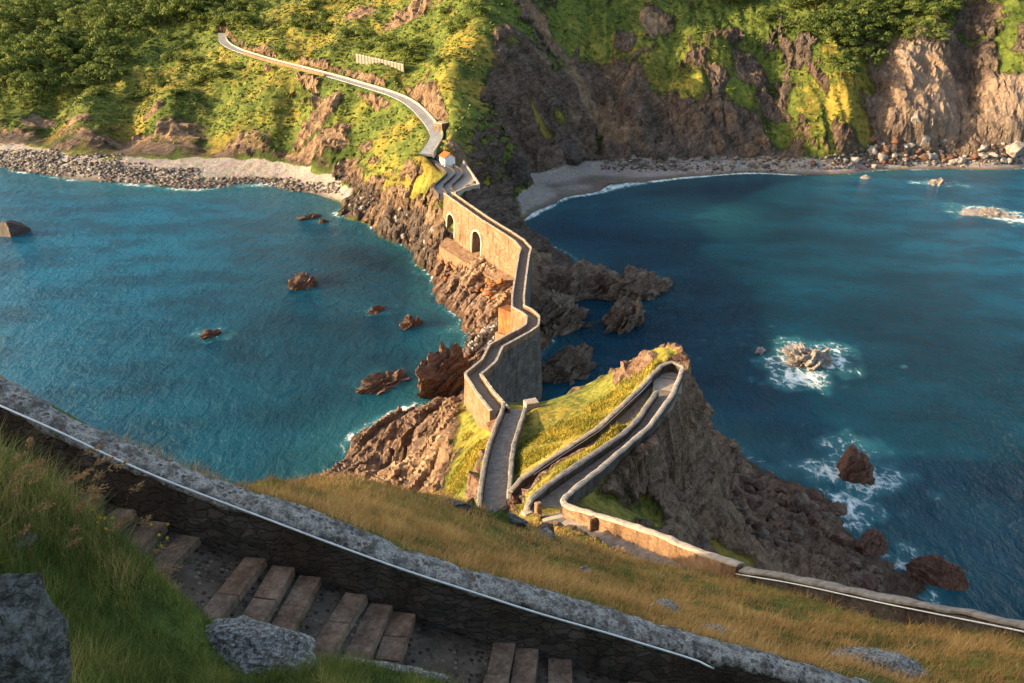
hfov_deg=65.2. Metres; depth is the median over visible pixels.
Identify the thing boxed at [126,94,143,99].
round bush
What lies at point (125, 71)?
round bush
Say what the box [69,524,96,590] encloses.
oat stalk
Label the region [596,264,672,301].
sea rock
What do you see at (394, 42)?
round bush
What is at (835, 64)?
cliff tree
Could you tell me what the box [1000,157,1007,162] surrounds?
shore boulder
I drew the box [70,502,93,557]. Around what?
oat stalk
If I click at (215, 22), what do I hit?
broadleaf tree
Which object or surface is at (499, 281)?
shore boulder
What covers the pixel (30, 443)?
oat stalk
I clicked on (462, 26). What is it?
round bush
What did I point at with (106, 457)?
oat stalk
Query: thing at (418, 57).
round bush
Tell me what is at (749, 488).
shore boulder
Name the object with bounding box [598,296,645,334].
sea rock
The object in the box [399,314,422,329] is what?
sea rock
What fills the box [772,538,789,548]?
shore boulder
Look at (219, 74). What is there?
round bush
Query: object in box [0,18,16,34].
broadleaf tree
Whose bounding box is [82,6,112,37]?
broadleaf tree
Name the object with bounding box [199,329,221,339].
sea rock
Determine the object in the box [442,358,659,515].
spur grass
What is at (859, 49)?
cliff tree
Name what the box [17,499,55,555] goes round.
oat stalk
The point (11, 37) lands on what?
broadleaf tree
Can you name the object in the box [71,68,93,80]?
broadleaf tree
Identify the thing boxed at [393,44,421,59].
round bush
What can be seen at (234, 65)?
round bush
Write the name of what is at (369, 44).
round bush
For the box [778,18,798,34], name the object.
cliff tree
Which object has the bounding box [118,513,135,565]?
oat stalk
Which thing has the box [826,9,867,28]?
cliff tree
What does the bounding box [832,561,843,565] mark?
shore boulder
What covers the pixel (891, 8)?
cliff tree
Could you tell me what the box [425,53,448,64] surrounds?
round bush
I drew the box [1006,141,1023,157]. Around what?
boulder
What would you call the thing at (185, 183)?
beach stones
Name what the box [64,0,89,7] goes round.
broadleaf tree
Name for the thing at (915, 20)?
cliff tree
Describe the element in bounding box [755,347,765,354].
sea rock
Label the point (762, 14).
cliff tree
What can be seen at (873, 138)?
shore boulder
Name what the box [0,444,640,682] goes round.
stone staircase
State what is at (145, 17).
broadleaf tree
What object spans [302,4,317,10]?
round bush
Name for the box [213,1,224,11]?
broadleaf tree
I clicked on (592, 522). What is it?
stone post
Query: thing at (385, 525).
dry grass
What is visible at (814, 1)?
cliff tree
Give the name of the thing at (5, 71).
broadleaf tree
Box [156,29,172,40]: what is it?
broadleaf tree
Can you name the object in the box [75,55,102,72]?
broadleaf tree
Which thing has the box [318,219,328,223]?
sea rock
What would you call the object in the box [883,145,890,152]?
shore boulder
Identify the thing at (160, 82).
round bush
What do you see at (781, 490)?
shore boulder
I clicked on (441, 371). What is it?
sea rock
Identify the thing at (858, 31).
cliff tree
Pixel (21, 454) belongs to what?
oat stalk
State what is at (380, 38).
round bush
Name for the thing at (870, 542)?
sea rock
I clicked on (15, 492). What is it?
oat stalk
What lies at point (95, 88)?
round bush
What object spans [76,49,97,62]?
broadleaf tree
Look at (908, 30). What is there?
cliff tree
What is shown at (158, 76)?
round bush
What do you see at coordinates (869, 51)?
cliff tree
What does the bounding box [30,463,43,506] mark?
oat stalk
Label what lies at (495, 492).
stone staircase
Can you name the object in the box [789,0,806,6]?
cliff tree
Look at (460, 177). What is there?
kerb wall
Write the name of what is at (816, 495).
shore boulder
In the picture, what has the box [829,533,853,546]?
shore boulder
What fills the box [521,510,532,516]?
wall end
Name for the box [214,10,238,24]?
broadleaf tree
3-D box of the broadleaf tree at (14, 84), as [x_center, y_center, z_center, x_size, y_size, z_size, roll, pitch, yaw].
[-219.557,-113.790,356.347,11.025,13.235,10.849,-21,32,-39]
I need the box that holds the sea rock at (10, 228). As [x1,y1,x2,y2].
[0,220,30,236]
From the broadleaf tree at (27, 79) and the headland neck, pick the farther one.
the broadleaf tree at (27, 79)
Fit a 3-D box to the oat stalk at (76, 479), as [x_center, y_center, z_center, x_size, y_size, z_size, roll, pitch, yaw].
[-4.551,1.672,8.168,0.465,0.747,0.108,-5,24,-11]
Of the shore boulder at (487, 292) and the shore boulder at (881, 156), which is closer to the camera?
the shore boulder at (487, 292)
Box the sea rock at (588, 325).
[583,321,594,328]
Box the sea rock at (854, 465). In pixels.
[836,443,874,485]
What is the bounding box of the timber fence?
[355,52,403,72]
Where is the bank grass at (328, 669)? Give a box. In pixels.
[0,412,463,682]
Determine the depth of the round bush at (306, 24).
362.29 m
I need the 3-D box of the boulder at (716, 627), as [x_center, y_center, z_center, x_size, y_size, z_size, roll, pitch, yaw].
[3.990,5.723,15.759,0.589,0.193,0.398,0,24,0]
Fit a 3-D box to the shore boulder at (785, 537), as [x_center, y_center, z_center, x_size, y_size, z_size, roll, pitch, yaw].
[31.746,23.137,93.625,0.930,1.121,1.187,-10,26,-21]
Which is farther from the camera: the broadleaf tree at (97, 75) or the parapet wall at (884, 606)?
the broadleaf tree at (97, 75)
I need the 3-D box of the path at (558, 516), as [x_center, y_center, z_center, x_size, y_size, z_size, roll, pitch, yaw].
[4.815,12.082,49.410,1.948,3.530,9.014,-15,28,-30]
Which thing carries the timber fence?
on the mainland hillside at (966, 95)
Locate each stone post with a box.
[534,501,541,514]
[588,515,596,531]
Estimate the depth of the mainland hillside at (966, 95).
305.27 m
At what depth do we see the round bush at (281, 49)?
343.12 m
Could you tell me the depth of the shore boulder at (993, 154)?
296.53 m
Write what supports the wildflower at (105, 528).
on the island hillside at (674, 474)
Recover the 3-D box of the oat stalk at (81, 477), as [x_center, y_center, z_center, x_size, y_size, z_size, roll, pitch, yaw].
[-4.388,1.699,7.969,0.597,1.014,0.074,3,24,6]
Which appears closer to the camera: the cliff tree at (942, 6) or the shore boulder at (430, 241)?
the shore boulder at (430, 241)
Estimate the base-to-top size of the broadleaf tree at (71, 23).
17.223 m
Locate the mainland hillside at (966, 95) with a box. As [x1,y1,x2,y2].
[0,0,1023,194]
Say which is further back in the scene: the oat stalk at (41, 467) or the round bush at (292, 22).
the round bush at (292, 22)
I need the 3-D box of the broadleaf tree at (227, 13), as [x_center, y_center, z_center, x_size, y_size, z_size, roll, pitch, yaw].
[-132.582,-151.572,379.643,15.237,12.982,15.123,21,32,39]
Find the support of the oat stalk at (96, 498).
on the island hillside at (674, 474)
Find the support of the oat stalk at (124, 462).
on the island hillside at (674, 474)
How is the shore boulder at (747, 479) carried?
on the island hillside at (674, 474)
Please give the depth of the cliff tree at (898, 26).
317.17 m
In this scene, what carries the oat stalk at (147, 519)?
on the island hillside at (674, 474)
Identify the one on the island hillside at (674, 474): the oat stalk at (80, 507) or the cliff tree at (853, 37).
the oat stalk at (80, 507)
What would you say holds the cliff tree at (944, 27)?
on the mainland hillside at (966, 95)
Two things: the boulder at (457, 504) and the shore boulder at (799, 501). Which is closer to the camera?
the boulder at (457, 504)
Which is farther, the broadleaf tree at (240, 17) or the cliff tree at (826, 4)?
the broadleaf tree at (240, 17)
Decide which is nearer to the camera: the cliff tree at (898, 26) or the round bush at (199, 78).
the cliff tree at (898, 26)
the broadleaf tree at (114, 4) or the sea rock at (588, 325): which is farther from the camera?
the broadleaf tree at (114, 4)
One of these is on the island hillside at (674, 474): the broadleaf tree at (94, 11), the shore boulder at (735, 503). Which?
the shore boulder at (735, 503)
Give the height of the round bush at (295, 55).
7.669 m
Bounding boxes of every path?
[430,157,461,200]
[542,512,609,538]
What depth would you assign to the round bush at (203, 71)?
348.29 m
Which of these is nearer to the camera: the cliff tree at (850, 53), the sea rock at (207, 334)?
the sea rock at (207, 334)
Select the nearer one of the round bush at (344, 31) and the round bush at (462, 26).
the round bush at (462, 26)
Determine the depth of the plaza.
201.66 m
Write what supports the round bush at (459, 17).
on the mainland hillside at (966, 95)
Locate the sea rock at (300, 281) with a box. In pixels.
[288,272,316,290]
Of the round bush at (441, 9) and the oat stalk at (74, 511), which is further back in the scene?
the round bush at (441, 9)
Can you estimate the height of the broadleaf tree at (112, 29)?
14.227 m
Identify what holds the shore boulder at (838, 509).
on the island hillside at (674, 474)
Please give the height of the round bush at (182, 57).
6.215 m
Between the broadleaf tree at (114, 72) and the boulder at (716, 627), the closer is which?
the boulder at (716, 627)
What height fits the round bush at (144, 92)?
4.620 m
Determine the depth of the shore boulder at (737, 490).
97.46 m
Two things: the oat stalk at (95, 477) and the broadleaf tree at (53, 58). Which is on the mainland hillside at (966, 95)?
the broadleaf tree at (53, 58)
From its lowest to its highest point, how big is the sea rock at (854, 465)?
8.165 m
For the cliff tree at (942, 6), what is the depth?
310.81 m
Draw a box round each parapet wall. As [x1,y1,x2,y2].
[0,377,870,682]
[476,402,505,505]
[506,407,526,500]
[508,361,684,496]
[523,390,658,510]
[560,367,684,514]
[562,503,744,578]
[736,566,1023,638]
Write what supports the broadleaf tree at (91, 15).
on the mainland hillside at (966, 95)
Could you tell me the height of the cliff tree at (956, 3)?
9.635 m
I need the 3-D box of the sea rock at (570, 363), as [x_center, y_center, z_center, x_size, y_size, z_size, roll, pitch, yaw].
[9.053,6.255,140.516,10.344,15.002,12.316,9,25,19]
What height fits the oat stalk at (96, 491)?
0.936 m
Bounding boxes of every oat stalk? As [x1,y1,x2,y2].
[7,462,32,551]
[9,470,30,523]
[12,450,28,528]
[12,485,35,572]
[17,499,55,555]
[17,523,45,578]
[24,469,47,518]
[25,437,54,511]
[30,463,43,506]
[32,458,63,534]
[49,473,81,535]
[55,471,88,542]
[60,484,98,542]
[65,535,82,607]
[69,443,104,501]
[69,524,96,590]
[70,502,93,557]
[75,500,87,577]
[79,467,93,522]
[79,483,109,534]
[80,455,114,519]
[89,493,101,541]
[90,460,128,533]
[91,470,105,526]
[91,494,121,552]
[106,521,123,576]
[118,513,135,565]
[122,480,144,573]
[138,515,151,573]
[138,544,174,595]
[149,564,182,596]
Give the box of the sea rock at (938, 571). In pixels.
[904,554,968,590]
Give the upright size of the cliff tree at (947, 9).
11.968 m
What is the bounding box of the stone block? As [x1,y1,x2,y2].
[523,398,538,411]
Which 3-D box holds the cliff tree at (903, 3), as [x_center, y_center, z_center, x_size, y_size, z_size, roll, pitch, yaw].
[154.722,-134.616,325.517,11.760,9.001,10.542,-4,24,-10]
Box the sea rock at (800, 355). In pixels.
[782,342,833,370]
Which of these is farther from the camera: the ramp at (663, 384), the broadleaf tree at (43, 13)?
the broadleaf tree at (43, 13)
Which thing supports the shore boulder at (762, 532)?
on the island hillside at (674, 474)
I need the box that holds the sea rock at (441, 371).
[415,341,468,398]
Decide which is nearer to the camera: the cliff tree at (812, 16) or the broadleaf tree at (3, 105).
the cliff tree at (812, 16)
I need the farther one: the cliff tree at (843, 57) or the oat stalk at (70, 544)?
the cliff tree at (843, 57)
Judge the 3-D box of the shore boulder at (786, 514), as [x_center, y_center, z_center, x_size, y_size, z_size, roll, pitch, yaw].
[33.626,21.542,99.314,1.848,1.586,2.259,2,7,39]
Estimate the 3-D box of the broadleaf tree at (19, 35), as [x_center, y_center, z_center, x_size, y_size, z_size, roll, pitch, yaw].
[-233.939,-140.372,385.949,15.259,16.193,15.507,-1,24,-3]
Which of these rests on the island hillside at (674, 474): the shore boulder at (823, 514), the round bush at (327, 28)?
the shore boulder at (823, 514)
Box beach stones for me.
[0,149,340,193]
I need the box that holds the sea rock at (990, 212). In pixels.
[958,206,1019,217]
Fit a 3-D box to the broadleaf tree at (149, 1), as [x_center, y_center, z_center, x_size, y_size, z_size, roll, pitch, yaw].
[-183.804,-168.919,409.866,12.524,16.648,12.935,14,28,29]
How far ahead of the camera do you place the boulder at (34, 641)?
4.74 m
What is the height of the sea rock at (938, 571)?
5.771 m
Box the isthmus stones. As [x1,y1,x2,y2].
[462,318,497,354]
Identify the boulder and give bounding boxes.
[0,572,71,682]
[5,531,38,556]
[205,615,318,674]
[340,657,450,682]
[428,238,432,245]
[443,499,470,511]
[475,283,485,290]
[483,290,494,295]
[486,506,527,526]
[496,278,503,284]
[505,152,530,186]
[506,495,520,511]
[536,527,554,539]
[559,138,583,165]
[576,566,589,572]
[652,597,677,611]
[670,354,687,361]
[701,624,729,636]
[732,498,749,515]
[732,499,739,509]
[733,486,741,496]
[736,468,742,472]
[742,474,751,483]
[744,484,756,494]
[744,495,756,508]
[746,518,757,526]
[748,478,765,490]
[751,526,769,538]
[752,521,766,530]
[766,512,778,520]
[769,530,779,535]
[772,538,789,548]
[774,487,786,493]
[776,508,789,518]
[778,500,785,506]
[780,533,787,541]
[789,506,796,512]
[789,524,803,539]
[791,493,809,512]
[793,488,800,492]
[793,511,805,521]
[803,500,819,515]
[808,512,821,524]
[810,491,821,500]
[818,510,826,519]
[826,512,835,521]
[828,502,847,515]
[828,646,928,680]
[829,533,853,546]
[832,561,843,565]
[845,556,860,569]
[845,572,862,586]
[850,157,860,163]
[861,572,878,590]
[867,146,877,154]
[868,134,878,142]
[872,574,883,582]
[873,568,882,574]
[877,153,888,160]
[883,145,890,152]
[891,136,901,143]
[899,150,908,154]
[907,143,915,147]
[911,111,919,122]
[917,153,928,160]
[918,135,930,146]
[925,153,932,161]
[941,158,949,161]
[946,155,954,159]
[948,158,959,163]
[956,157,966,163]
[969,153,980,159]
[977,145,987,151]
[978,153,989,159]
[989,151,998,157]
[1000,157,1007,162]
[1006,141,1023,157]
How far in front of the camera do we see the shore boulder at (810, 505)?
100.70 m
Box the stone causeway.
[437,192,541,430]
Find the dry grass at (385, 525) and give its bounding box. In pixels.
[108,429,1023,682]
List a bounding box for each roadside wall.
[226,36,442,157]
[243,52,324,76]
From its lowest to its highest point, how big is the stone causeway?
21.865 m
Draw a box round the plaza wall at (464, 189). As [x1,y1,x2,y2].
[454,160,479,196]
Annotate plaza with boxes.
[447,163,474,191]
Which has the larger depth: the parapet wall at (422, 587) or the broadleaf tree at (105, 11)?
the broadleaf tree at (105, 11)
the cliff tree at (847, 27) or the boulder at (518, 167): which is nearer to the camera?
the boulder at (518, 167)
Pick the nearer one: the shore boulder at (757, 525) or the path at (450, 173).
the shore boulder at (757, 525)
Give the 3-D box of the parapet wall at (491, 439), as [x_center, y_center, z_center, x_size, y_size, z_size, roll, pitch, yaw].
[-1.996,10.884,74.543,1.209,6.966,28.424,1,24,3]
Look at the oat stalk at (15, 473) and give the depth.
7.49 m
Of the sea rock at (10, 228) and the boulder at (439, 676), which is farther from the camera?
the sea rock at (10, 228)
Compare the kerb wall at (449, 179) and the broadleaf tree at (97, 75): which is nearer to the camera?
the kerb wall at (449, 179)
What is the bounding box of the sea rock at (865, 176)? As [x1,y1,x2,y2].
[860,174,870,178]
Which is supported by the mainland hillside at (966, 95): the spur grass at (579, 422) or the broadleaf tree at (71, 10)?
the broadleaf tree at (71, 10)
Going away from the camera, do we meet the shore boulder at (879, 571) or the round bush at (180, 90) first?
the shore boulder at (879, 571)
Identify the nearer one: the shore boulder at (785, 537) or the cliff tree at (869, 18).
the shore boulder at (785, 537)
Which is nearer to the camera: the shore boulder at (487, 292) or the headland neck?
the shore boulder at (487, 292)
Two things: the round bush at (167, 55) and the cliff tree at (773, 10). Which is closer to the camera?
the cliff tree at (773, 10)
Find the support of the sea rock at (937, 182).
in the sea water
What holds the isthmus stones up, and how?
on the causeway rocks at (455, 296)
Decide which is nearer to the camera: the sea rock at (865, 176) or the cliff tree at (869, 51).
the sea rock at (865, 176)
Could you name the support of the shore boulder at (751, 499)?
on the island hillside at (674, 474)
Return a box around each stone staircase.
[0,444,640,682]
[483,409,522,508]
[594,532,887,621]
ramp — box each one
[516,375,674,496]
[531,377,677,516]
[653,372,684,395]
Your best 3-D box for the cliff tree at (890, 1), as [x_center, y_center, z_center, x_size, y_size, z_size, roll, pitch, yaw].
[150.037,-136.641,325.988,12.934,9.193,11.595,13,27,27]
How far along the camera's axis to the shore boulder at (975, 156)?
296.99 m
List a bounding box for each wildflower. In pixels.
[90,508,116,555]
[133,523,168,591]
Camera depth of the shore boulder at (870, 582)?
87.45 m
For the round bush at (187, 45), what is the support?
on the mainland hillside at (966, 95)
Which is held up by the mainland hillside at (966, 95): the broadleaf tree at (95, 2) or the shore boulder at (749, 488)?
the broadleaf tree at (95, 2)
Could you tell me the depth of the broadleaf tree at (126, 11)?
398.46 m
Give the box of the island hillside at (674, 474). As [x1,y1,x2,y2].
[0,342,1023,682]
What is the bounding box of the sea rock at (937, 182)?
[928,177,944,185]
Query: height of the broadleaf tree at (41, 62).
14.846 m
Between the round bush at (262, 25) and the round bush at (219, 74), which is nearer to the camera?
the round bush at (219, 74)
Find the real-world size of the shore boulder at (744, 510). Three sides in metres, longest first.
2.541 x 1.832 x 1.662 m
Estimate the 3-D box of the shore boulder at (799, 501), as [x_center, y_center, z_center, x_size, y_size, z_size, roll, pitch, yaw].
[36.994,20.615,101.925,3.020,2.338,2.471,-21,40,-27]
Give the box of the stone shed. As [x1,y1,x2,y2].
[433,121,448,132]
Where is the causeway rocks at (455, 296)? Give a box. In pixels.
[405,241,567,410]
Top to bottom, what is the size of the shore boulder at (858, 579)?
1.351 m
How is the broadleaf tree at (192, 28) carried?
on the mainland hillside at (966, 95)
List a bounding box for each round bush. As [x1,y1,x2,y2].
[85,85,108,93]
[119,69,131,73]
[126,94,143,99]
[138,90,151,95]
[147,75,170,87]
[153,75,166,78]
[160,51,181,60]
[166,88,191,94]
[173,53,188,61]
[178,40,201,48]
[183,78,198,86]
[186,56,203,62]
[189,67,209,75]
[191,75,206,80]
[207,70,220,78]
[209,62,228,70]
[215,71,230,77]
[224,25,237,30]
[226,63,242,68]
[248,22,270,28]
[268,45,285,53]
[284,17,302,26]
[284,49,302,60]
[290,13,312,21]
[295,21,318,27]
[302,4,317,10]
[307,0,321,5]
[311,17,328,26]
[313,22,333,33]
[314,8,332,18]
[334,28,352,34]
[350,28,374,36]
[350,41,364,48]
[355,28,376,39]
[361,40,376,50]
[368,34,385,41]
[374,41,395,52]
[383,34,397,39]
[384,40,409,49]
[393,44,408,53]
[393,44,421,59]
[397,38,423,47]
[406,52,426,60]
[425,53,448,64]
[432,5,452,13]
[437,18,463,34]
[447,13,471,23]
[453,24,467,30]
[462,0,477,8]
[468,5,495,15]
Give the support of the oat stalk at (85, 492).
on the island hillside at (674, 474)
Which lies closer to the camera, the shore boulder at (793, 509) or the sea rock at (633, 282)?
the shore boulder at (793, 509)
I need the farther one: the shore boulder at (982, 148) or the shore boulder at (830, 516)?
the shore boulder at (982, 148)
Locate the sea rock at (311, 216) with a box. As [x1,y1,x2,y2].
[296,213,320,220]
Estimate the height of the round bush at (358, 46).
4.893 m
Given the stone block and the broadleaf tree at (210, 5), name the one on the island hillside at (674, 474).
the stone block
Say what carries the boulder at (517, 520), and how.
on the island hillside at (674, 474)
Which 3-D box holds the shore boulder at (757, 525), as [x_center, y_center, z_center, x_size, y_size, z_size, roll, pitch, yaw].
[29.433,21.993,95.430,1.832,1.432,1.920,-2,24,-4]
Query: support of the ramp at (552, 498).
on the island hillside at (674, 474)
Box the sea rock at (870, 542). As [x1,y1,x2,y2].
[854,529,887,556]
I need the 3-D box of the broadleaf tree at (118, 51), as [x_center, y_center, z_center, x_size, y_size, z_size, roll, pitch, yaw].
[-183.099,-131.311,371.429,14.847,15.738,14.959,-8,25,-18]
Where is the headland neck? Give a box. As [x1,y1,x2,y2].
[295,87,579,270]
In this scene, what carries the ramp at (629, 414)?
on the island hillside at (674, 474)
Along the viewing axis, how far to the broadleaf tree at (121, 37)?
373.91 m
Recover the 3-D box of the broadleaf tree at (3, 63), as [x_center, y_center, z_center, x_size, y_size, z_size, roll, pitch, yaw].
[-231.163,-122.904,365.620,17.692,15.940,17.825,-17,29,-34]
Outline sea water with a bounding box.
[0,145,1023,619]
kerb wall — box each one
[426,157,446,199]
[432,157,454,194]
[438,154,463,193]
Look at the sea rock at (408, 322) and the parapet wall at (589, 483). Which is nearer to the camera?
the parapet wall at (589, 483)
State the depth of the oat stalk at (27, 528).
7.30 m
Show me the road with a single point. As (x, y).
(427, 121)
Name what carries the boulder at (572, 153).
on the mainland hillside at (966, 95)
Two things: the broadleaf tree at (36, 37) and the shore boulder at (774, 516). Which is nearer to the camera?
the shore boulder at (774, 516)
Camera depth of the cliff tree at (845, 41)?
311.32 m
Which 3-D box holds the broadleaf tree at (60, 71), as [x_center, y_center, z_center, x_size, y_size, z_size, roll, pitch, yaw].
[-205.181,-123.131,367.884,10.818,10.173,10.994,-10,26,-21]
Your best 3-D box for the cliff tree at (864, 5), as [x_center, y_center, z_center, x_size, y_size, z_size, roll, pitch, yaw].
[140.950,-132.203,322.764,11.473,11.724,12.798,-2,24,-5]
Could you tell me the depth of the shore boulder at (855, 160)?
294.34 m
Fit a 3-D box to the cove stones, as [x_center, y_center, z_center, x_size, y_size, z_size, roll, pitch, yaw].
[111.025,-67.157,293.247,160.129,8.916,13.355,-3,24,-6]
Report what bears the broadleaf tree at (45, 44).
on the mainland hillside at (966, 95)
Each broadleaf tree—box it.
[0,0,18,27]
[0,2,36,24]
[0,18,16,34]
[0,21,22,32]
[0,23,14,44]
[0,39,49,62]
[0,55,13,80]
[0,62,39,87]
[0,96,15,115]
[1,48,51,71]
[1,70,28,89]
[4,33,42,46]
[9,31,24,44]
[14,95,35,106]
[16,72,58,94]
[19,0,47,17]
[19,28,62,50]
[22,87,52,104]
[23,54,47,72]
[23,68,60,85]
[25,18,47,28]
[25,35,67,56]
[35,17,54,31]
[40,4,56,19]
[41,59,67,78]
[44,20,93,37]
[44,33,74,58]
[45,36,75,68]
[47,43,66,65]
[52,62,76,77]
[52,71,84,91]
[53,0,90,26]
[56,4,77,13]
[58,13,95,35]
[61,29,80,53]
[61,50,94,68]
[63,37,94,54]
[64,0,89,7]
[70,13,97,23]
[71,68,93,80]
[71,75,101,88]
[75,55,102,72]
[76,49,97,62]
[78,6,98,15]
[78,65,107,81]
[79,46,117,69]
[81,4,119,24]
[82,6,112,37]
[83,21,147,55]
[89,0,106,11]
[89,55,121,82]
[97,40,133,64]
[100,26,127,45]
[104,0,139,19]
[108,4,144,29]
[118,0,145,14]
[131,12,158,33]
[136,0,155,7]
[138,31,154,37]
[142,0,178,24]
[144,0,158,13]
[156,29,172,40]
[159,0,205,22]
[161,0,201,21]
[187,9,207,20]
[187,21,201,31]
[198,0,219,11]
[204,1,226,17]
[208,7,229,20]
[208,19,220,25]
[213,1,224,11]
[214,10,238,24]
[217,7,237,24]
[223,6,254,30]
[225,0,252,10]
[245,15,264,26]
[247,0,261,7]
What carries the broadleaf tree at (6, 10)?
on the mainland hillside at (966, 95)
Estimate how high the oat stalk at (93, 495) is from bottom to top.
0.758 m
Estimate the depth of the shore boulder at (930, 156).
297.87 m
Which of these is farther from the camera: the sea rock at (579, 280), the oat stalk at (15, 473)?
the sea rock at (579, 280)
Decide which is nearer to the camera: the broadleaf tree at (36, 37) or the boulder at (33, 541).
the boulder at (33, 541)
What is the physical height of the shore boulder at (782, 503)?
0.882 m
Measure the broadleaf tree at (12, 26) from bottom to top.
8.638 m
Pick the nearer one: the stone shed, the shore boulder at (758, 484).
the shore boulder at (758, 484)
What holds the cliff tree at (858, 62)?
on the mainland hillside at (966, 95)
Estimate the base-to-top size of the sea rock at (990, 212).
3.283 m
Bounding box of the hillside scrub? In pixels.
[0,0,1023,187]
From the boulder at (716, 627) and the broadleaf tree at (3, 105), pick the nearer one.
the boulder at (716, 627)
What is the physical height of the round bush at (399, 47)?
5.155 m
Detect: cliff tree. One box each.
[751,10,772,23]
[762,1,785,20]
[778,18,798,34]
[780,0,800,10]
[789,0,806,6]
[792,18,823,32]
[803,0,824,10]
[804,11,822,23]
[806,4,851,24]
[818,2,831,14]
[818,23,849,38]
[822,46,845,63]
[823,22,852,37]
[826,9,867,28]
[827,7,855,14]
[829,56,861,78]
[835,0,857,9]
[835,34,861,47]
[835,41,858,59]
[836,51,858,69]
[837,2,862,11]
[838,34,857,47]
[843,19,881,36]
[846,3,870,19]
[847,8,887,30]
[849,42,863,54]
[850,59,863,78]
[853,0,877,14]
[857,29,895,45]
[860,0,888,13]
[861,43,888,66]
[870,11,899,30]
[871,0,895,9]
[876,1,898,12]
[876,6,900,19]
[881,15,903,35]
[885,0,910,10]
[896,0,932,13]
[896,21,915,28]
[898,15,930,31]
[901,26,922,43]
[902,1,931,16]
[916,22,951,43]
[921,0,940,8]
[923,0,955,18]
[926,0,962,17]
[944,0,963,15]
[969,0,999,6]
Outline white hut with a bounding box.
[439,151,454,166]
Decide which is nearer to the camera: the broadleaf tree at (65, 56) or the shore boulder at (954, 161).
the shore boulder at (954, 161)
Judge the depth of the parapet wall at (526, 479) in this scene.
71.11 m
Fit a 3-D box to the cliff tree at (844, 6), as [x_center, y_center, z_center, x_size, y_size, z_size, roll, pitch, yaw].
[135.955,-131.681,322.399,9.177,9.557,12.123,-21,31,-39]
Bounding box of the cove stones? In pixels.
[600,143,1022,173]
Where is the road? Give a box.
[218,33,441,156]
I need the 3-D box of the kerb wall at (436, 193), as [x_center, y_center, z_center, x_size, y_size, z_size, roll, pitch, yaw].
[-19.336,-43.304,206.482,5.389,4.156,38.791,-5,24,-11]
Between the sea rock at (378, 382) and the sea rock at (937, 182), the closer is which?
the sea rock at (378, 382)
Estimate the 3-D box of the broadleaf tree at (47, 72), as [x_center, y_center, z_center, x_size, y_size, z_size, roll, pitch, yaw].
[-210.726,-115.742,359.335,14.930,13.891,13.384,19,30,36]
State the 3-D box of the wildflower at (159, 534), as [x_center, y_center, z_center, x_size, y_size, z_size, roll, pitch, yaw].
[-3.926,2.368,8.694,0.508,0.845,0.259,-10,26,-22]
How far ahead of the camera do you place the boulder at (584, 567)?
26.07 m
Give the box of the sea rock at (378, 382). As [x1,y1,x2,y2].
[355,368,410,395]
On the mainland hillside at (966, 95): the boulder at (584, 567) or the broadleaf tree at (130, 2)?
the broadleaf tree at (130, 2)
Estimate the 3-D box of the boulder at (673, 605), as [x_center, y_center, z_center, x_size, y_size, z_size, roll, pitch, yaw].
[3.739,6.655,19.929,0.827,0.273,0.661,0,24,0]
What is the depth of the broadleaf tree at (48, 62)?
363.95 m
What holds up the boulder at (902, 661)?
on the island hillside at (674, 474)
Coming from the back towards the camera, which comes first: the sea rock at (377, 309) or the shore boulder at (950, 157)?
the shore boulder at (950, 157)
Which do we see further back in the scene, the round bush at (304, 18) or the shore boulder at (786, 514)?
the round bush at (304, 18)
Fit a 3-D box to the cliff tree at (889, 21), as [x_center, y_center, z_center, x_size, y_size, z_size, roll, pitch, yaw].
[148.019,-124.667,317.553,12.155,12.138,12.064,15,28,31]
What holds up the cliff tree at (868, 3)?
on the mainland hillside at (966, 95)
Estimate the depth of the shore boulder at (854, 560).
91.35 m
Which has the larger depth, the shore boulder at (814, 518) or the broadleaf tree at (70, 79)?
the broadleaf tree at (70, 79)
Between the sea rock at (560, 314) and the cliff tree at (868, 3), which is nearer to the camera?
the sea rock at (560, 314)
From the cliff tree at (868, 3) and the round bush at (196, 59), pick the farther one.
the round bush at (196, 59)
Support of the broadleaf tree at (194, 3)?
on the mainland hillside at (966, 95)
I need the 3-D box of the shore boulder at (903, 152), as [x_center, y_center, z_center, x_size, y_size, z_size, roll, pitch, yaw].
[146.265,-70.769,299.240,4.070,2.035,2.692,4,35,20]
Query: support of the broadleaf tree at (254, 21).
on the mainland hillside at (966, 95)
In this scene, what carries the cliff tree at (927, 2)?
on the mainland hillside at (966, 95)
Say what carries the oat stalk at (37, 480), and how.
on the island hillside at (674, 474)
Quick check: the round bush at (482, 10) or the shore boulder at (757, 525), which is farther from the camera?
the round bush at (482, 10)
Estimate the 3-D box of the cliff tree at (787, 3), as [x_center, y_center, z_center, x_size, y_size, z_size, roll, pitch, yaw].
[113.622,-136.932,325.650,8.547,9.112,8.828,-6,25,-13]
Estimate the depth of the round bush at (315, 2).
380.02 m
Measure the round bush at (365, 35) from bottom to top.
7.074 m
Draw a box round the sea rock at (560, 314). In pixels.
[531,289,588,336]
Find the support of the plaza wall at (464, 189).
on the plaza
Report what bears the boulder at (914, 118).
on the mainland hillside at (966, 95)
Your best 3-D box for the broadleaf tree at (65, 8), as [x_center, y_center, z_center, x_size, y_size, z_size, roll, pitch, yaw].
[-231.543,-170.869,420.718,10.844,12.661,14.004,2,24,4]
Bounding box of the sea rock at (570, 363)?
[541,342,597,384]
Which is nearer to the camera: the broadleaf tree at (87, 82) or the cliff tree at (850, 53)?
the cliff tree at (850, 53)
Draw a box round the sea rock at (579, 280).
[549,259,611,301]
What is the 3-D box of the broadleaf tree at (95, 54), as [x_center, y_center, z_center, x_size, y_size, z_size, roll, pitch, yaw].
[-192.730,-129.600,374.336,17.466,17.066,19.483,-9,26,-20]
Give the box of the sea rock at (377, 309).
[367,305,385,313]
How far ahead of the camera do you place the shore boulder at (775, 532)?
93.83 m

